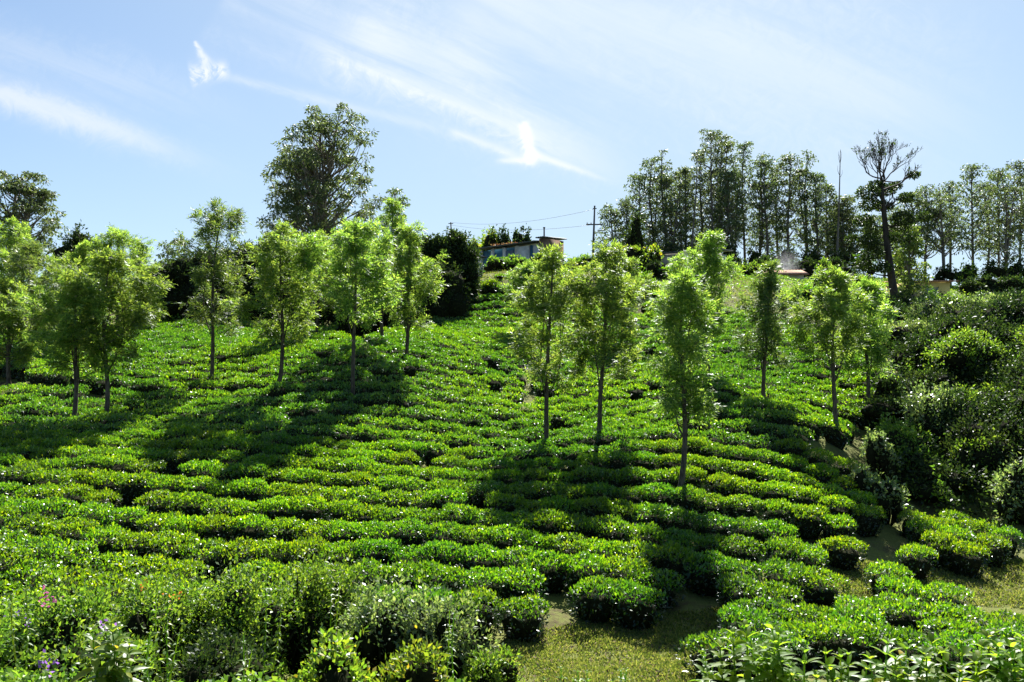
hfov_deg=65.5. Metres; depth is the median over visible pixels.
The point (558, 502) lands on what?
tea bush
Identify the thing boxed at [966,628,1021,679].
broad leaved plant
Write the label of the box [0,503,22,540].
tea bush
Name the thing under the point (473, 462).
tea bush
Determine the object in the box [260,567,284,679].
weed
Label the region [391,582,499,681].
wild shrub
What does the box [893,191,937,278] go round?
gum tree
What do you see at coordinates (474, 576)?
tea bush
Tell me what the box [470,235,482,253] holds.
ridge bush
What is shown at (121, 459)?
tea bush
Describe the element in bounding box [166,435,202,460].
tea bush
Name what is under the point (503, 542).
tea bush
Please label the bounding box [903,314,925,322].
bank shrub
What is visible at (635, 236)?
ridge bush
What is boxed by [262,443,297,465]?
tea bush
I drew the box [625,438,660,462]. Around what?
tea bush
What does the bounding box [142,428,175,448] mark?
tea bush
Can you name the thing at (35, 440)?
tea bush
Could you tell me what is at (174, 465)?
tea bush
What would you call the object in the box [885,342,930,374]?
bank shrub
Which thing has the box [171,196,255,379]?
silver oak
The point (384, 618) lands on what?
wild shrub
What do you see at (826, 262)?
ridge bush
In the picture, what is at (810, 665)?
tea bush
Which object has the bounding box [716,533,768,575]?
tea bush
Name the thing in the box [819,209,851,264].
gum tree
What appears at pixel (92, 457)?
tea bush
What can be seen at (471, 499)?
tea bush
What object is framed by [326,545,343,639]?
weed
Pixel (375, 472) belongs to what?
tea bush
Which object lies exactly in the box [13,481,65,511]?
tea bush
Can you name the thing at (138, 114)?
sky
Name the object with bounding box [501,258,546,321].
silver oak
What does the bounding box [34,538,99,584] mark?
tea bush
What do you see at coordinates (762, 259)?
ridge bush
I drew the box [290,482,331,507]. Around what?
tea bush
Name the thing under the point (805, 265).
ridge bush
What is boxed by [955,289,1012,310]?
bank shrub
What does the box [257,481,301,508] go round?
tea bush
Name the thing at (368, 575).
tea bush
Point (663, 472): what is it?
tea bush
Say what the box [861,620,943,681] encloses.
tea bush
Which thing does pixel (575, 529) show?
tea bush
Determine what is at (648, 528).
tea bush
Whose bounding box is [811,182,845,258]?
gum tree
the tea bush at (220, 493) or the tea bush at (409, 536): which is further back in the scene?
the tea bush at (220, 493)
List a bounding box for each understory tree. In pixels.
[646,234,665,251]
[659,242,684,251]
[721,238,740,258]
[745,247,762,263]
[769,241,799,269]
[794,240,826,272]
[824,246,854,272]
[847,254,877,275]
[884,262,915,278]
[929,263,960,279]
[950,257,982,284]
[977,259,1011,280]
[1004,256,1023,280]
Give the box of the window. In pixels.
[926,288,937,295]
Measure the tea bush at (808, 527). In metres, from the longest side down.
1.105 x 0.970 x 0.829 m
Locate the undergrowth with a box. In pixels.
[0,267,1023,681]
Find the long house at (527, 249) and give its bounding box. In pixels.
[476,227,566,269]
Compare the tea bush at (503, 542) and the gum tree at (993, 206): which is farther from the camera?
the gum tree at (993, 206)
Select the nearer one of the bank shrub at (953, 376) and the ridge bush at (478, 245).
the bank shrub at (953, 376)
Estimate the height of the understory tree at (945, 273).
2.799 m
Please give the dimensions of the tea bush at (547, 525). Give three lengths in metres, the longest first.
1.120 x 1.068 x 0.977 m
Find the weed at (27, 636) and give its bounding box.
[4,582,34,672]
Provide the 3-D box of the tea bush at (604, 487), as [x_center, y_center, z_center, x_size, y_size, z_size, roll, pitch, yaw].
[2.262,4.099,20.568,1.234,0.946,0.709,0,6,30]
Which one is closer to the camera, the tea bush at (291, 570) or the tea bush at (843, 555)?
the tea bush at (291, 570)
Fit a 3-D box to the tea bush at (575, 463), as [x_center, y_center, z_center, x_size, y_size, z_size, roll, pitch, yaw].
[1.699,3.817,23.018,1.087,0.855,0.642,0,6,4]
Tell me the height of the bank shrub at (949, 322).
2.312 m
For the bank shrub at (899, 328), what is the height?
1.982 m
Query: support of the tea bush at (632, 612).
on the ground at (888, 541)
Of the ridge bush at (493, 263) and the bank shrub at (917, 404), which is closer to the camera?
the bank shrub at (917, 404)
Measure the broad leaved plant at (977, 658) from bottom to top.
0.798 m
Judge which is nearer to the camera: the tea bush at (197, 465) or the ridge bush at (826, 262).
the tea bush at (197, 465)
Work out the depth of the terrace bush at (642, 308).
46.02 m
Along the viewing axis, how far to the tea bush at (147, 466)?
21.17 m
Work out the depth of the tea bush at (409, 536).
17.98 m
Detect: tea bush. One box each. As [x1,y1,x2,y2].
[0,429,24,447]
[0,437,22,454]
[0,444,45,469]
[0,446,10,464]
[0,452,25,479]
[0,462,44,496]
[0,464,11,491]
[0,481,26,505]
[0,493,17,514]
[0,496,45,529]
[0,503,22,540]
[0,511,58,547]
[0,526,30,558]
[0,541,34,593]
[0,556,66,603]
[0,579,25,614]
[1,586,74,630]
[3,534,67,575]
[11,457,50,480]
[13,436,55,457]
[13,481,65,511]
[18,428,57,447]
[22,466,76,496]
[26,495,82,533]
[29,446,71,467]
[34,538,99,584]
[34,564,112,609]
[35,516,98,555]
[39,455,80,483]
[39,482,93,515]
[41,436,78,457]
[52,444,95,469]
[55,467,108,499]
[56,500,112,537]
[64,436,105,455]
[69,453,111,480]
[71,429,106,446]
[72,570,134,604]
[74,550,139,588]
[78,522,129,565]
[79,487,122,517]
[80,444,121,469]
[81,468,129,502]
[88,434,125,455]
[91,431,128,446]
[94,453,140,485]
[94,504,150,541]
[111,528,165,570]
[111,552,177,586]
[113,445,150,471]
[113,470,157,505]
[116,571,187,603]
[117,427,154,447]
[119,436,157,457]
[124,458,166,487]
[132,489,182,524]
[134,447,174,477]
[134,511,185,549]
[141,439,180,464]
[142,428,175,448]
[143,473,188,505]
[143,529,200,572]
[154,558,207,596]
[158,514,210,553]
[160,490,217,526]
[161,448,200,477]
[162,423,202,447]
[165,578,226,623]
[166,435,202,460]
[173,474,221,503]
[177,458,223,489]
[178,537,230,579]
[186,448,222,473]
[188,428,220,449]
[189,437,226,459]
[191,512,238,551]
[199,495,241,529]
[199,585,244,610]
[205,479,249,508]
[207,448,245,474]
[209,429,245,458]
[210,462,252,489]
[210,536,272,577]
[218,436,255,462]
[225,477,268,510]
[225,512,273,549]
[225,557,289,600]
[226,498,272,527]
[228,460,269,489]
[237,439,276,465]
[237,453,278,480]
[238,433,272,451]
[249,538,300,577]
[251,584,288,613]
[256,495,299,531]
[257,430,290,452]
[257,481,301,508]
[259,466,298,494]
[261,516,308,552]
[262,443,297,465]
[262,560,319,600]
[264,453,300,481]
[281,494,330,531]
[283,434,317,456]
[283,466,324,493]
[284,533,332,576]
[287,442,324,467]
[288,456,325,479]
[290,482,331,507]
[291,518,337,553]
[302,561,349,587]
[303,435,337,454]
[307,454,344,484]
[312,446,344,469]
[313,470,354,498]
[314,485,353,516]
[315,540,364,580]
[322,517,373,554]
[325,498,363,533]
[330,438,358,457]
[338,447,372,473]
[338,470,374,499]
[339,454,377,482]
[339,484,384,517]
[342,502,392,534]
[344,556,398,599]
[347,440,380,460]
[348,583,393,618]
[350,536,403,577]
[352,519,398,551]
[360,449,397,474]
[360,583,417,609]
[362,462,400,493]
[370,475,406,503]
[372,488,414,518]
[376,437,410,464]
[376,504,425,537]
[381,560,434,600]
[382,475,426,501]
[382,517,432,557]
[386,464,426,486]
[386,543,433,575]
[388,449,422,474]
[395,440,426,465]
[398,490,440,519]
[405,508,448,541]
[409,559,465,603]
[412,584,459,629]
[414,465,448,495]
[417,538,465,580]
[418,520,468,554]
[420,487,468,520]
[424,477,463,503]
[431,454,468,478]
[435,466,472,492]
[436,502,479,539]
[440,480,479,514]
[446,444,481,468]
[446,584,502,640]
[449,523,498,560]
[450,565,508,607]
[454,542,507,580]
[459,458,491,480]
[464,507,510,540]
[465,469,501,497]
[466,479,508,511]
[479,456,515,481]
[479,523,530,562]
[483,467,525,492]
[483,489,524,522]
[490,564,547,611]
[491,545,544,583]
[492,592,551,642]
[494,509,541,545]
[498,480,538,509]
[508,457,537,485]
[512,528,560,564]
[514,498,558,526]
[519,548,575,594]
[521,466,550,495]
[524,455,563,480]
[524,479,567,510]
[525,506,571,546]
[539,494,582,526]
[541,470,579,497]
[541,531,590,571]
[555,458,587,483]
[555,483,594,512]
[555,511,600,550]
[560,549,609,596]
[565,573,624,623]
[568,496,619,529]
[569,464,607,496]
[573,536,624,577]
[577,452,608,477]
[581,481,622,509]
[582,513,630,553]
[591,468,630,497]
[597,498,641,538]
[597,554,653,599]
[600,449,633,478]
[605,577,670,630]
[608,539,664,580]
[609,485,647,515]
[612,466,654,497]
[622,450,662,479]
[623,522,668,559]
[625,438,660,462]
[625,567,687,610]
[630,500,676,538]
[634,482,677,516]
[646,539,698,587]
[647,467,689,496]
[650,452,688,479]
[651,438,681,463]
[651,526,701,564]
[658,505,700,541]
[666,484,706,517]
[669,464,707,496]
[671,453,710,483]
[673,628,759,681]
[678,436,713,464]
[680,549,738,597]
[683,533,733,567]
[689,511,737,545]
[690,493,731,523]
[698,442,731,466]
[699,456,734,484]
[704,471,742,503]
[713,556,769,597]
[713,572,761,618]
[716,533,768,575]
[716,602,783,653]
[717,444,754,471]
[717,493,763,525]
[721,477,767,507]
[727,459,765,487]
[728,516,769,551]
[728,596,797,630]
[730,626,809,680]
[743,448,781,475]
[743,578,803,620]
[750,464,792,491]
[751,617,831,670]
[752,479,796,511]
[752,518,799,556]
[753,556,810,604]
[758,498,797,529]
[761,535,810,575]
[771,437,811,464]
[772,453,808,481]
[775,601,844,643]
[776,472,818,497]
[782,483,826,516]
[787,565,850,613]
[789,502,830,541]
[790,542,829,581]
[800,462,839,491]
[801,447,833,473]
[803,618,882,673]
[812,481,844,507]
[813,494,859,525]
[816,535,869,570]
[819,513,858,546]
[821,603,890,662]
[826,455,861,483]
[827,474,861,498]
[831,593,901,635]
[837,488,878,520]
[853,503,887,537]
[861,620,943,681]
[862,559,914,598]
[872,590,933,645]
[874,573,936,611]
[893,542,939,581]
[896,508,927,538]
[905,517,950,549]
[913,628,997,681]
[916,615,987,658]
[919,528,960,567]
[919,580,978,619]
[921,515,963,540]
[927,600,996,651]
[938,509,968,533]
[939,524,976,553]
[941,539,992,578]
[953,517,999,550]
[970,532,1012,568]
[971,618,1023,672]
[972,609,1023,638]
[986,524,1023,557]
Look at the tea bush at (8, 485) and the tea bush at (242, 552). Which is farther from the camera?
the tea bush at (8, 485)
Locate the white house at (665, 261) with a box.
[660,249,732,268]
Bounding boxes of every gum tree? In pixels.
[0,170,69,275]
[154,240,176,263]
[164,237,194,261]
[255,147,330,244]
[256,101,386,243]
[379,187,410,228]
[595,202,629,250]
[610,197,637,249]
[617,172,659,248]
[626,156,676,247]
[635,172,675,248]
[649,149,682,250]
[654,180,694,250]
[660,171,697,249]
[672,166,701,250]
[688,148,715,246]
[690,128,735,253]
[692,167,742,248]
[698,134,736,252]
[706,138,749,245]
[711,169,746,248]
[726,141,757,261]
[741,156,788,254]
[743,151,777,254]
[753,164,800,266]
[768,152,809,251]
[785,149,826,253]
[795,171,836,254]
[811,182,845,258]
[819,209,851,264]
[825,196,860,263]
[828,195,870,262]
[844,212,889,275]
[873,212,902,277]
[879,205,911,277]
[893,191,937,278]
[911,183,956,277]
[916,188,971,268]
[933,180,969,284]
[950,163,996,269]
[962,181,1016,269]
[974,172,1021,280]
[976,166,1023,276]
[996,159,1023,262]
[1003,173,1023,252]
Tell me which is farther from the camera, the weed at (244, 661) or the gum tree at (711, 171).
the gum tree at (711, 171)
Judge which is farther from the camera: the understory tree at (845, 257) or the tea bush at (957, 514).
the understory tree at (845, 257)
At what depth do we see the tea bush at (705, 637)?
12.38 m
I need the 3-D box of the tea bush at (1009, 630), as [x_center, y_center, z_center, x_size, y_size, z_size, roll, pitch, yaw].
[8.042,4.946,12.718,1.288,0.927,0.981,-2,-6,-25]
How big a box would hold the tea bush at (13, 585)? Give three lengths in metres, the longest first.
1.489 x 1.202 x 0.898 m
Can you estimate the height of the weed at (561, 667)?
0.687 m
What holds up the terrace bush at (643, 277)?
on the ground at (888, 541)
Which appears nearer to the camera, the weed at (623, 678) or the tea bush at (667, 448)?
the weed at (623, 678)
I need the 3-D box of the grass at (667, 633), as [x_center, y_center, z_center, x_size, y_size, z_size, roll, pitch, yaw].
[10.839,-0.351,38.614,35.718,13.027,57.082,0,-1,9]
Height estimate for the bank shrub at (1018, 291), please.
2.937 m
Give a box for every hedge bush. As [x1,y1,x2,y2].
[413,232,456,268]
[441,226,485,299]
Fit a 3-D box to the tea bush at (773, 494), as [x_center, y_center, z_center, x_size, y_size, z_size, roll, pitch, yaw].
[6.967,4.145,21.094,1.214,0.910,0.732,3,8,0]
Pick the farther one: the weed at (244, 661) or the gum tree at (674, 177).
the gum tree at (674, 177)
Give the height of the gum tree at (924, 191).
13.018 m
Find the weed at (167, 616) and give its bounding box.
[150,578,173,680]
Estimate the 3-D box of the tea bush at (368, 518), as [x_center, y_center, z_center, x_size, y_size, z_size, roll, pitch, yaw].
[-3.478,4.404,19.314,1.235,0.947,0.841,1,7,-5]
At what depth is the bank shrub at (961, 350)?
30.62 m
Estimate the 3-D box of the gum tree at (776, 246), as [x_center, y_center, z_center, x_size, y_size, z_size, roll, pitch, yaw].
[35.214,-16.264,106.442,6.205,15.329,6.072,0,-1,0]
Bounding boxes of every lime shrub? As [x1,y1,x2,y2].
[287,622,379,681]
[372,625,453,681]
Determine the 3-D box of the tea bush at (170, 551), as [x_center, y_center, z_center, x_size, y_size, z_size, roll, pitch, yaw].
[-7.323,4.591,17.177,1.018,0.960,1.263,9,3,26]
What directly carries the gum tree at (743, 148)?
on the ground at (888, 541)
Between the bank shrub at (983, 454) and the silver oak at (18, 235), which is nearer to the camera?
the bank shrub at (983, 454)
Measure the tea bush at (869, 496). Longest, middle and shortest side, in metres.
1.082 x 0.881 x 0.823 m
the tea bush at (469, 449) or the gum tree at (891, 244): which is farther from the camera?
the gum tree at (891, 244)
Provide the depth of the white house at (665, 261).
59.68 m
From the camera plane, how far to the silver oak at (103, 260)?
26.18 m
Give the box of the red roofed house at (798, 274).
[764,270,808,281]
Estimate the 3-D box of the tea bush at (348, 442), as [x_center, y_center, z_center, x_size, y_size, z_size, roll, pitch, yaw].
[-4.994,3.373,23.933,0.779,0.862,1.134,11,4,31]
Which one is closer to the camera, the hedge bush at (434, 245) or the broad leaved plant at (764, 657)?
the broad leaved plant at (764, 657)
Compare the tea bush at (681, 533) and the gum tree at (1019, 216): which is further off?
the gum tree at (1019, 216)
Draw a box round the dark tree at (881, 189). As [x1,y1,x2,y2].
[844,129,932,295]
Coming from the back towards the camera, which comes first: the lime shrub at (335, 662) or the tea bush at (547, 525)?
the tea bush at (547, 525)
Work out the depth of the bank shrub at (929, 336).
32.54 m
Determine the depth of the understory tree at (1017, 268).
92.75 m
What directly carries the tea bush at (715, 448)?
on the ground at (888, 541)
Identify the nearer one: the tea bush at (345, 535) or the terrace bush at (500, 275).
the tea bush at (345, 535)
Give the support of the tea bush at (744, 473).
on the ground at (888, 541)
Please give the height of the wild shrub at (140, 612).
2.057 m
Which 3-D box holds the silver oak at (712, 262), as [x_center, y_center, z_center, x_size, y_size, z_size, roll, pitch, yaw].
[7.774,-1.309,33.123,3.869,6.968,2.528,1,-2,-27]
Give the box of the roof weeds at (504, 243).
[490,241,520,248]
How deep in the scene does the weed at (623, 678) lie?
7.47 m
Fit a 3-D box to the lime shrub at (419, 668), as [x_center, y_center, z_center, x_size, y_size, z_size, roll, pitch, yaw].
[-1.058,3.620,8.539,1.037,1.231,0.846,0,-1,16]
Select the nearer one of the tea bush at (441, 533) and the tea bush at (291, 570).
the tea bush at (291, 570)
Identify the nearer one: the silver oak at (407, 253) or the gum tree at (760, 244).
the silver oak at (407, 253)
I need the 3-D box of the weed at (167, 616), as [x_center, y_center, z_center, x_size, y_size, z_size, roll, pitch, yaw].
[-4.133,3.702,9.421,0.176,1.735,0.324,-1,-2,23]
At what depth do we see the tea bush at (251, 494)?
20.24 m
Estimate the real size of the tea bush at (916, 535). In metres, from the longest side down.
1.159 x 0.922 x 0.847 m
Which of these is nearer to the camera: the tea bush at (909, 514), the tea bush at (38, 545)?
the tea bush at (38, 545)
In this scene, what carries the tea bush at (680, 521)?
on the ground at (888, 541)
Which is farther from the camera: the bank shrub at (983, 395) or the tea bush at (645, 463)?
the bank shrub at (983, 395)
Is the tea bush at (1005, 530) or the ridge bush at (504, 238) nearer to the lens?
the tea bush at (1005, 530)
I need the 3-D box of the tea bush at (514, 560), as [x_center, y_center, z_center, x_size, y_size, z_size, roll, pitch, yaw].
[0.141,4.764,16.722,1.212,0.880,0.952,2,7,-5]
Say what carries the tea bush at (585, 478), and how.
on the ground at (888, 541)
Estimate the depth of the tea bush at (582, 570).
16.17 m
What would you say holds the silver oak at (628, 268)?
on the ground at (888, 541)
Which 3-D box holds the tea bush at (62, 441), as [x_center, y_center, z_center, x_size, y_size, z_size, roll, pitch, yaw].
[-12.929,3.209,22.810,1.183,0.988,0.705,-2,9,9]
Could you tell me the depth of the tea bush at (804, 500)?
20.73 m
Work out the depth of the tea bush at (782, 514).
19.82 m
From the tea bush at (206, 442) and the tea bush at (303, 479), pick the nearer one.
the tea bush at (303, 479)
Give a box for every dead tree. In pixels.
[691,150,699,247]
[836,150,840,253]
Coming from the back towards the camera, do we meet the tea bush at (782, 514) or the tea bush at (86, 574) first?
the tea bush at (782, 514)
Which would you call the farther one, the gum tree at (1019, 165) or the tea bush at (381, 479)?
the gum tree at (1019, 165)
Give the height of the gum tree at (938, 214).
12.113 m
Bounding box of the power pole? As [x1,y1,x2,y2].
[586,206,604,255]
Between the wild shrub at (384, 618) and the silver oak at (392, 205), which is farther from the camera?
the silver oak at (392, 205)
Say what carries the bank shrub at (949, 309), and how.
on the ground at (888, 541)
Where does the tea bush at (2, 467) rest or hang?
on the ground at (888, 541)
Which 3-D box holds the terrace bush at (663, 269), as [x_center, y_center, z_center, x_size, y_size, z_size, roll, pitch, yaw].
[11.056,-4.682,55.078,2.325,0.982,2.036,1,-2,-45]
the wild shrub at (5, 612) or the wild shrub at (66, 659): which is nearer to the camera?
the wild shrub at (66, 659)
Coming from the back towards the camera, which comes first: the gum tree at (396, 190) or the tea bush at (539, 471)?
the gum tree at (396, 190)
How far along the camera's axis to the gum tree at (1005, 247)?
96.68 m
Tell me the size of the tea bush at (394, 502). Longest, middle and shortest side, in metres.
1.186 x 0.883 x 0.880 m
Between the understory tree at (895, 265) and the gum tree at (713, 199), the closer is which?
the understory tree at (895, 265)
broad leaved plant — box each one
[70,615,149,681]
[687,649,716,681]
[701,619,783,681]
[738,622,800,681]
[768,642,826,681]
[812,646,873,681]
[851,636,937,681]
[885,651,969,681]
[913,632,993,681]
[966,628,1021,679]
[970,628,1023,681]
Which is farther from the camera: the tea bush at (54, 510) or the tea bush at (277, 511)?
the tea bush at (277, 511)
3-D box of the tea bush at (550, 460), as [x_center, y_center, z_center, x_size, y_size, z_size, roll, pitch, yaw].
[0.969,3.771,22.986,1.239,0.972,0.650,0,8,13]
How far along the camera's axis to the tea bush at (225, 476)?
21.20 m
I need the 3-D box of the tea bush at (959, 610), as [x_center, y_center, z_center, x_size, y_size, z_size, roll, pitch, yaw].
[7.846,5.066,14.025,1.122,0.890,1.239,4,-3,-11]
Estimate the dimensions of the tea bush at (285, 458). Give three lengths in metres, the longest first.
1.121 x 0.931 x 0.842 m
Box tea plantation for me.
[0,284,1023,625]
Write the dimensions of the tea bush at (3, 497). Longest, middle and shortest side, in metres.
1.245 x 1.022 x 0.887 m
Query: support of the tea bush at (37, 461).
on the ground at (888, 541)
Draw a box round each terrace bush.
[478,277,504,295]
[494,273,509,278]
[638,270,662,295]
[638,300,655,314]
[645,260,664,278]
[654,266,683,277]
[790,282,818,302]
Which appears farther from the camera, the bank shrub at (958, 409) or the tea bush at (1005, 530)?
the bank shrub at (958, 409)
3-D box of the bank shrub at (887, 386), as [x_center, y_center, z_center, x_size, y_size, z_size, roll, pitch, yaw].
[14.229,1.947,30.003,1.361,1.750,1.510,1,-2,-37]
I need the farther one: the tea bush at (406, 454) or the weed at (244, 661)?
the tea bush at (406, 454)
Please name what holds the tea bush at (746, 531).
on the ground at (888, 541)
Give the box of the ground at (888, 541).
[0,267,1023,681]
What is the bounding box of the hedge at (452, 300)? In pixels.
[144,225,472,335]
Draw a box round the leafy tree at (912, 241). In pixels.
[884,224,933,297]
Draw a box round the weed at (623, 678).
[617,667,628,681]
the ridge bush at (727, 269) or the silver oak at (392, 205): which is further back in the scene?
the ridge bush at (727, 269)
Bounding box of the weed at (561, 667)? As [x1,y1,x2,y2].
[542,666,575,681]
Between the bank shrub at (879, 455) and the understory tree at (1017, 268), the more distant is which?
the understory tree at (1017, 268)
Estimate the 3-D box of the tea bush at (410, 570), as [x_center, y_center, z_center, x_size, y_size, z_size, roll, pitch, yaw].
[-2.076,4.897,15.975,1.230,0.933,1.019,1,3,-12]
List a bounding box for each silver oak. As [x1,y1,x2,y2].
[0,216,61,286]
[0,236,94,368]
[0,275,55,385]
[8,275,127,420]
[46,245,172,420]
[51,239,112,336]
[86,222,156,335]
[124,245,174,328]
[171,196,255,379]
[219,220,348,388]
[276,216,405,403]
[278,228,349,334]
[345,196,420,340]
[364,221,451,359]
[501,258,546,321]
[503,242,603,444]
[558,238,647,451]
[595,252,661,343]
[639,268,725,497]
[660,228,745,376]
[730,258,810,398]
[774,264,874,428]
[825,274,901,404]
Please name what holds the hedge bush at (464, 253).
on the ground at (888, 541)
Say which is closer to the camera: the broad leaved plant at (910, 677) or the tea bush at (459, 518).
the broad leaved plant at (910, 677)
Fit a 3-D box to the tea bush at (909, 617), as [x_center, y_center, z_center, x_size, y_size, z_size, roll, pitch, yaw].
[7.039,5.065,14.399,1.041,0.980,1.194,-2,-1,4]
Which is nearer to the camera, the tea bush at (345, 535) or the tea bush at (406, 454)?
the tea bush at (345, 535)
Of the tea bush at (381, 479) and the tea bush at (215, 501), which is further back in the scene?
the tea bush at (381, 479)
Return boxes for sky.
[0,0,1023,285]
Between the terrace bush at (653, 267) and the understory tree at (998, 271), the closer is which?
the terrace bush at (653, 267)
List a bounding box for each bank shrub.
[845,389,935,429]
[847,459,883,504]
[857,291,908,322]
[859,427,902,480]
[863,408,950,473]
[864,472,909,527]
[870,370,912,401]
[875,314,955,349]
[876,302,917,347]
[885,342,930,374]
[887,291,919,313]
[890,455,987,505]
[894,378,963,453]
[900,365,963,397]
[903,293,957,317]
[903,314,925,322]
[904,294,939,315]
[904,317,950,369]
[909,383,993,452]
[920,321,1011,384]
[925,310,1009,356]
[927,311,954,319]
[930,412,1023,471]
[931,381,1016,426]
[933,370,962,386]
[935,299,986,316]
[937,382,982,425]
[947,428,1009,491]
[952,294,1000,305]
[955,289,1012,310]
[960,303,1004,327]
[962,288,1023,328]
[971,380,1016,405]
[986,450,1023,524]
[990,410,1023,456]
[996,280,1023,304]
[997,347,1023,383]
[1000,317,1023,353]
[1000,354,1023,395]
[1002,369,1023,419]
[1009,325,1023,353]
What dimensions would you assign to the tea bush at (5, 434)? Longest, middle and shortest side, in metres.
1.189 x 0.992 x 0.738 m
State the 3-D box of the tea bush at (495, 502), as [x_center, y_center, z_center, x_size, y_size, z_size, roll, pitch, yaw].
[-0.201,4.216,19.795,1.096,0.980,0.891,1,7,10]
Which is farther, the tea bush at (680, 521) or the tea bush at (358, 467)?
the tea bush at (358, 467)
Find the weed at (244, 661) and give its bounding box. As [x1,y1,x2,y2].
[236,631,253,680]
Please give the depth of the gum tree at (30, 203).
80.90 m
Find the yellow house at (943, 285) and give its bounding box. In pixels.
[883,280,958,296]
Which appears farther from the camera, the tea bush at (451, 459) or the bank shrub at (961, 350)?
the bank shrub at (961, 350)
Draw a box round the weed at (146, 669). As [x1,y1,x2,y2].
[138,632,179,681]
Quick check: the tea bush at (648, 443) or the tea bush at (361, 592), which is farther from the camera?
the tea bush at (648, 443)
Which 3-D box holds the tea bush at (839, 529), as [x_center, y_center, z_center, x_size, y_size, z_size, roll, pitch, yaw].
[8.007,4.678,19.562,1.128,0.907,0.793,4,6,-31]
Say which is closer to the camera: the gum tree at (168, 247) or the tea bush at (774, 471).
the tea bush at (774, 471)
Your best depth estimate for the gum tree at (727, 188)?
101.02 m
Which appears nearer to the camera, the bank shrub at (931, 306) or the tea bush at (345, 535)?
the tea bush at (345, 535)
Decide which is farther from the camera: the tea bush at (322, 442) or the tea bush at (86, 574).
the tea bush at (322, 442)
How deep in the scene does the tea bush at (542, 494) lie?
20.54 m
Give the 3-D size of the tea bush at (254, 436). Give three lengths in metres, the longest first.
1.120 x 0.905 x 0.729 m
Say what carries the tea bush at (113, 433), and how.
on the ground at (888, 541)
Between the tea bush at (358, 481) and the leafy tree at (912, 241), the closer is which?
the tea bush at (358, 481)
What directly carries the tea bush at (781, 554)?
on the ground at (888, 541)
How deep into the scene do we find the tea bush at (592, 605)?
15.07 m
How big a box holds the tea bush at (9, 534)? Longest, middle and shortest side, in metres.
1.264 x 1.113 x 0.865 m
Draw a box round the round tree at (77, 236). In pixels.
[45,219,96,269]
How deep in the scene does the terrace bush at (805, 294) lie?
49.50 m
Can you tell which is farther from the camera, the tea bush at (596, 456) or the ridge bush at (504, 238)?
the ridge bush at (504, 238)
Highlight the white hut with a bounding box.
[476,256,486,276]
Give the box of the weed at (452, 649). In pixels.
[444,610,458,681]
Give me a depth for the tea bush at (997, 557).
18.98 m
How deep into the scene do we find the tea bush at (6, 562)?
15.30 m
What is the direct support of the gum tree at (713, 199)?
on the ground at (888, 541)
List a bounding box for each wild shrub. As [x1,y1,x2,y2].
[0,567,125,679]
[0,576,36,671]
[7,619,165,681]
[62,565,207,681]
[140,555,305,679]
[156,617,284,681]
[267,539,365,681]
[333,562,453,681]
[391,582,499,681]
[460,642,535,681]
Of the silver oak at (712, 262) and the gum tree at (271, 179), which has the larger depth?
the gum tree at (271, 179)
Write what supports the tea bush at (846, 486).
on the ground at (888, 541)
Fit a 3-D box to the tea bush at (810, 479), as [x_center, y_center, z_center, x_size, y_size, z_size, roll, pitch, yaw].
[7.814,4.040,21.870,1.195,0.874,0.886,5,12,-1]
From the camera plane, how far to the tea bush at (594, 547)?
17.11 m
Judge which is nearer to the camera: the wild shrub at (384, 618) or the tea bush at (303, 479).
the wild shrub at (384, 618)
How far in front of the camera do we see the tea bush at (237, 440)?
23.04 m
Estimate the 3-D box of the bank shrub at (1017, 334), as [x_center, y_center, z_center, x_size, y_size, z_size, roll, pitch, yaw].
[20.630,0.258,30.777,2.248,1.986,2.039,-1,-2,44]
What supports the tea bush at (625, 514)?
on the ground at (888, 541)
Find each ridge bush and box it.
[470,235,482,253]
[477,226,499,250]
[483,255,506,271]
[490,223,518,244]
[500,253,528,269]
[511,223,531,242]
[530,249,564,265]
[555,260,585,279]
[564,252,601,268]
[620,206,646,252]
[621,257,645,273]
[623,243,663,274]
[719,264,737,272]
[726,252,750,265]
[737,260,762,276]
[753,254,782,269]
[786,256,820,277]
[809,256,830,292]
[828,256,847,268]
[835,260,860,292]
[849,273,885,294]
[954,278,989,296]
[962,271,1006,294]
[997,273,1023,294]
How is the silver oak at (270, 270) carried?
on the ground at (888, 541)
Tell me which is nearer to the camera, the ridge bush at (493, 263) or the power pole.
the ridge bush at (493, 263)
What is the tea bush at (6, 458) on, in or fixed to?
on the ground at (888, 541)
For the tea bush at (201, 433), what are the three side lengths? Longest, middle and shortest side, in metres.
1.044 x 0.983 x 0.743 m
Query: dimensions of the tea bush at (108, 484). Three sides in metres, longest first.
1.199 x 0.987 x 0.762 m
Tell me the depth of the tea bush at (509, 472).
21.72 m
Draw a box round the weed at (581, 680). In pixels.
[574,670,614,681]
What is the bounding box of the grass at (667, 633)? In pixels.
[115,269,1023,681]
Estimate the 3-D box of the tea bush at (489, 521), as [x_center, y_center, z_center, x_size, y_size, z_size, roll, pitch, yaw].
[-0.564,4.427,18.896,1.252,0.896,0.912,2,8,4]
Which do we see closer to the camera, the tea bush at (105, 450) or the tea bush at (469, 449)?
the tea bush at (105, 450)
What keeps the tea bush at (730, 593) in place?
on the ground at (888, 541)
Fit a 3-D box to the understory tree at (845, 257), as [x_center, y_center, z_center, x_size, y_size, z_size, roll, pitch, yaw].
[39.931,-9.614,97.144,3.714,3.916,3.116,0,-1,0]
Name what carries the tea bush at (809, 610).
on the ground at (888, 541)
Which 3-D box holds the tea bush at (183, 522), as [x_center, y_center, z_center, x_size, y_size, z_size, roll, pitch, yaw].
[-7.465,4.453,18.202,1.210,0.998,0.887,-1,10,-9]
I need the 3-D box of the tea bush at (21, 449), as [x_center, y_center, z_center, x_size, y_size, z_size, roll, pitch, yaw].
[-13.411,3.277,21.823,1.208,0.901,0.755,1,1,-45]

